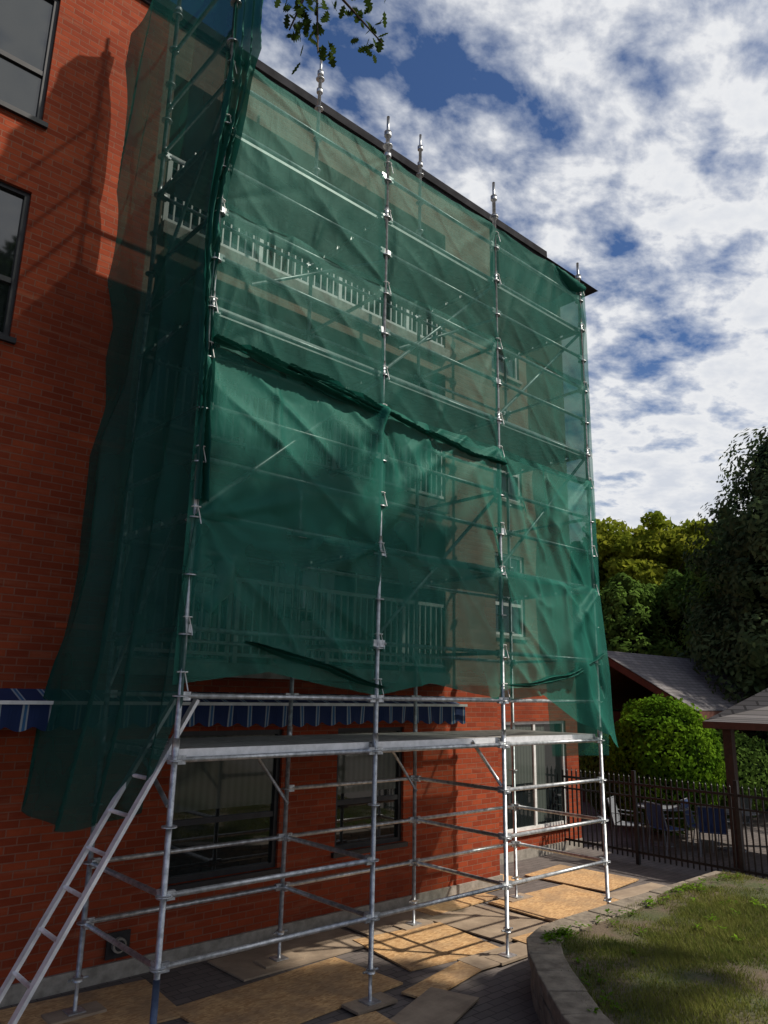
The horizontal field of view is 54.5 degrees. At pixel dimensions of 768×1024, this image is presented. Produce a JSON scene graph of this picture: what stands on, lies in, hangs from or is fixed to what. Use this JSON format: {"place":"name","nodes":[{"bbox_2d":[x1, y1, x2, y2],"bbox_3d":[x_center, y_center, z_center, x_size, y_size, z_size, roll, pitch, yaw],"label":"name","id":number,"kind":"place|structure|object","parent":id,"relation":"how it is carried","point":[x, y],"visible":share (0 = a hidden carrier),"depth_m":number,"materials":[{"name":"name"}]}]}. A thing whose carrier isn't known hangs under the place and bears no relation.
{"place":"outdoors","nodes":[
{"label":"outdoors","id":0,"kind":"place"},
{"bbox_2d":[0,0,581,986],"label":"walls","id":1,"kind":"structure","parent":0,"point":[64,168],"depth_m":8.18,"materials":[{"name":"red brick"}]},
{"bbox_2d":[105,929,130,960],"bbox_3d":[-2.636,4.309,7.412,0.240,0.240,0.064,13,-18,-40],"label":"wall vent","id":2,"kind":"object","parent":1,"relation":"attached to","point":[112,951],"depth_m":7.41,"materials":[{"name":"metal"}]},
{"bbox_2d":[0,0,407,890],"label":"windows","id":3,"kind":"structure","parent":1,"relation":"attached to","point":[26,36],"depth_m":8.46,"materials":[{"name":"glass"}]},
{"bbox_2d":[174,725,546,821],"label":"window blinds","id":4,"kind":"object","parent":3,"relation":"attached to","point":[205,785],"depth_m":8.91,"materials":[{"name":"grey fabric"}]},
{"bbox_2d":[0,688,467,731],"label":"striped awning","id":5,"kind":"object","parent":1,"relation":"attached to","point":[22,710],"visible":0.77,"depth_m":8.62,"materials":[{"name":"fabric"}]},
{"bbox_2d":[227,672,432,683],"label":"balconies","id":6,"kind":"structure","parent":1,"relation":"attached to","point":[267,675],"depth_m":9.02,"materials":[{"name":"concrete"}]},
{"bbox_2d":[141,0,597,296],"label":"roof parapet","id":7,"kind":"structure","parent":1,"relation":"on","point":[306,97],"depth_m":12.43,"materials":[{"name":"metal"}]},
{"bbox_2d":[505,721,566,835],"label":"white windows","id":8,"kind":"structure","parent":1,"relation":"attached to","point":[526,820],"depth_m":14.00,"materials":[{"name":"paint"}]},
{"bbox_2d":[0,801,767,1023],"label":"ground","id":9,"kind":"structure","parent":0,"point":[503,993],"depth_m":7.86,"materials":[{"name":"beige stone"}]},
{"bbox_2d":[0,699,199,1023],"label":"extension ladder","id":10,"kind":"object","parent":9,"relation":"on","point":[33,985],"visible":0.88,"depth_m":5.62,"materials":[{"name":"metal"}]},
{"bbox_2d":[0,838,582,1007],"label":"foundation strip","id":11,"kind":"object","parent":9,"relation":"on","point":[96,974],"visible":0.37,"depth_m":8.21,"materials":[{"name":"concrete"}]},
{"bbox_2d":[41,0,611,1023],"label":"scaffold","id":12,"kind":"object","parent":9,"relation":"on","point":[289,746],"visible":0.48,"depth_m":7.75,"materials":[{"name":"silver metal"}]},
{"bbox_2d":[21,0,617,831],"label":"scaffold netting","id":13,"kind":"object","parent":12,"relation":"attached to","point":[303,426],"visible":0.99,"depth_m":7.75,"materials":[{"name":"green fabric"}]},
{"bbox_2d":[274,0,387,73],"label":"oak tree","id":14,"kind":"object","parent":9,"relation":"on","point":[317,28],"visible":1,"depth_m":5.21,"materials":[{"name":"green plant"}]},
{"bbox_2d":[0,864,665,1023],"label":"plywood sheets","id":15,"kind":"object","parent":9,"relation":"on","point":[308,992],"visible":0.71,"depth_m":7.71,"materials":[{"name":"beige wood"}]},
{"bbox_2d":[599,588,608,647],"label":"cedar tree","id":16,"kind":"object","parent":9,"relation":"on","point":[600,591],"visible":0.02,"depth_m":28.42,"materials":[{"name":"green plant"}]},
{"bbox_2d":[578,734,633,821],"bbox_3d":[5.588,6.223,17.562,2.229,2.062,2.212,13,-18,-40],"label":"round hedge bush","id":17,"kind":"object","parent":9,"relation":"on","point":[588,762],"visible":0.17,"depth_m":17.17,"materials":[{"name":"green plant"}]},
{"bbox_2d":[596,516,646,591],"bbox_3d":[10.809,5.916,35.650,5.414,11.405,5.296,13,-18,-40],"label":"maple tree","id":18,"kind":"object","parent":9,"relation":"on","point":[623,546],"visible":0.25,"depth_m":35.04,"materials":[{"name":"green plant"}]},
{"bbox_2d":[526,871,719,1023],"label":"retaining wall","id":19,"kind":"structure","parent":9,"relation":"on","point":[557,998],"depth_m":6.67,"materials":[{"name":"grey concrete"}]},
{"bbox_2d":[607,796,644,846],"bbox_3d":[4.725,6.064,14.548,0.584,0.894,0.504,-7,-16,30],"label":"patio chair","id":20,"kind":"object","parent":9,"relation":"on","point":[617,813],"visible":0.58,"depth_m":14.59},
{"bbox_2d":[601,572,683,709],"bbox_3d":[9.059,5.922,27.411,3.739,7.551,3.965,2,-14,-4],"label":"cedar tree","id":21,"kind":"object","parent":9,"relation":"on","point":[626,628],"visible":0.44,"depth_m":27.03,"materials":[{"name":"green plant"}]},
{"bbox_2d":[596,511,697,601],"bbox_3d":[12.800,5.737,34.641,5.967,11.350,6.845,13,-18,-40],"label":"maple tree","id":22,"kind":"object","parent":9,"relation":"on","point":[645,571],"visible":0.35,"depth_m":34.22,"materials":[{"name":"green plant"}]},
{"bbox_2d":[641,582,661,642],"bbox_3d":[10.277,6.291,28.331,3.991,7.217,4.116,13,-18,-40],"label":"cedar tree","id":23,"kind":"object","parent":9,"relation":"on","point":[650,586],"visible":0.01,"depth_m":28.82,"materials":[{"name":"green plant"}]},
{"bbox_2d":[638,802,688,846],"bbox_3d":[5.552,6.227,14.811,1.000,0.730,1.000,13,-18,-40],"label":"patio table","id":24,"kind":"object","parent":9,"relation":"on","point":[664,809],"visible":0.42,"depth_m":14.72,"materials":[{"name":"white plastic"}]},
{"bbox_2d":[562,766,767,878],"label":"iron fence","id":25,"kind":"object","parent":9,"relation":"on","point":[736,795],"visible":0.94,"depth_m":12.68,"materials":[{"name":"black metal"}]},
{"bbox_2d":[648,811,681,841],"bbox_3d":[5.822,6.309,15.467,0.504,0.894,0.584,-9,-17,37],"label":"patio chair","id":26,"kind":"object","parent":9,"relation":"on","point":[672,825],"visible":0.09,"depth_m":15.12,"materials":[{"name":"blue fabric"}]},
{"bbox_2d":[605,692,725,835],"bbox_3d":[6.075,5.458,16.203,2.536,3.015,2.522,13,-18,-40],"label":"round hedge bush","id":27,"kind":"object","parent":9,"relation":"on","point":[668,739],"visible":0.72,"depth_m":15.54,"materials":[{"name":"green plant"}]},
{"bbox_2d":[643,801,687,855],"bbox_3d":[5.340,5.976,14.138,0.583,0.894,0.504,6,-15,-20],"label":"patio chair","id":28,"kind":"object","parent":9,"relation":"on","point":[659,818],"visible":0.61,"depth_m":14.09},
{"bbox_2d":[645,569,692,657],"bbox_3d":[11.065,5.917,27.462,4.153,7.813,4.253,13,-18,-40],"label":"cedar tree","id":29,"kind":"object","parent":9,"relation":"on","point":[669,607],"visible":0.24,"depth_m":27.33,"materials":[{"name":"green plant"}]},
{"bbox_2d":[578,666,766,804],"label":"timber walls","id":30,"kind":"structure","parent":9,"relation":"on","point":[616,715],"depth_m":20.57,"materials":[{"name":"brown wood"}]},
{"bbox_2d":[608,657,721,719],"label":"fascia and soffit","id":31,"kind":"structure","parent":30,"relation":"on","point":[627,684],"depth_m":22.29,"materials":[{"name":"brown wood"}]},
{"bbox_2d":[607,651,751,710],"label":"roof","id":32,"kind":"structure","parent":30,"relation":"on","point":[677,677],"depth_m":19.88,"materials":[{"name":"tile"}]},
{"bbox_2d":[635,518,716,574],"bbox_3d":[14.206,5.835,34.813,5.629,11.296,5.169,13,-18,-40],"label":"maple tree","id":33,"kind":"object","parent":9,"relation":"on","point":[686,529],"visible":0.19,"depth_m":34.13,"materials":[{"name":"green plant"}]},
{"bbox_2d":[661,564,702,657],"bbox_3d":[11.772,5.505,26.507,3.944,8.025,4.365,6,-14,-18],"label":"cedar tree","id":34,"kind":"object","parent":9,"relation":"on","point":[687,575],"visible":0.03,"depth_m":26.81,"materials":[{"name":"green plant"}]},
{"bbox_2d":[679,798,719,852],"bbox_3d":[6.139,6.074,14.477,0.584,0.894,0.504,-9,-17,35],"label":"patio chair","id":35,"kind":"object","parent":9,"relation":"on","point":[687,816],"visible":0.48,"depth_m":14.53,"materials":[{"name":"blue fabric"}]},
{"bbox_2d":[696,806,727,856],"bbox_3d":[6.128,5.926,13.869,0.504,0.894,0.583,-5,-15,23],"label":"patio chair","id":36,"kind":"object","parent":9,"relation":"on","point":[723,824],"visible":0.56,"depth_m":13.72,"materials":[{"name":"blue fabric"}]},
{"bbox_2d":[670,512,767,759],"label":"juniper tree","id":37,"kind":"object","parent":9,"relation":"on","point":[678,654],"visible":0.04,"depth_m":23.46,"materials":[{"name":"green plant"}]},
{"bbox_2d":[707,507,736,541],"bbox_3d":[15.538,5.479,32.803,5.571,12.114,5.415,13,-18,-40],"label":"spruce tree","id":38,"kind":"object","parent":9,"relation":"on","point":[719,524],"visible":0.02,"depth_m":33.81,"materials":[{"name":"green plant"}]},
{"bbox_2d":[678,441,767,752],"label":"juniper tree","id":39,"kind":"object","parent":9,"relation":"on","point":[757,558],"visible":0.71,"depth_m":21.08,"materials":[{"name":"green plant"}]},
{"bbox_2d":[682,426,767,747],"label":"juniper tree","id":40,"kind":"object","parent":9,"relation":"on","point":[754,502],"visible":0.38,"depth_m":21.60,"materials":[{"name":"green plant"}]},
{"bbox_2d":[716,797,751,838],"bbox_3d":[7.091,6.247,15.110,0.583,0.894,0.504,7,-15,-22],"label":"patio chair","id":41,"kind":"object","parent":9,"relation":"on","point":[746,801],"visible":0.12,"depth_m":15.11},
{"bbox_2d":[702,688,767,868],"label":"gazebo","id":42,"kind":"object","parent":9,"relation":"on","point":[750,713],"visible":0.87,"depth_m":13.17,"materials":[{"name":"brown wood"}]},
{"bbox_2d":[706,729,767,819],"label":"round hedge bush","id":43,"kind":"object","parent":9,"relation":"on","point":[752,762],"visible":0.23,"depth_m":17.12,"materials":[{"name":"green plant"}]},
{"bbox_2d":[723,808,758,852],"bbox_3d":[6.735,6.151,14.405,1.000,0.730,1.000,13,-18,-40],"label":"patio table","id":44,"kind":"object","parent":9,"relation":"on","point":[747,813],"visible":0.23,"depth_m":14.22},
{"bbox_2d":[258,0,767,533],"label":"sky","id":45,"kind":"structure","parent":0,"point":[625,140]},
{"bbox_2d":[541,871,767,1023],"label":"lawn","id":46,"kind":"structure","parent":0,"point":[694,952],"depth_m":7.05,"materials":[{"name":"green plant"}]}
]}

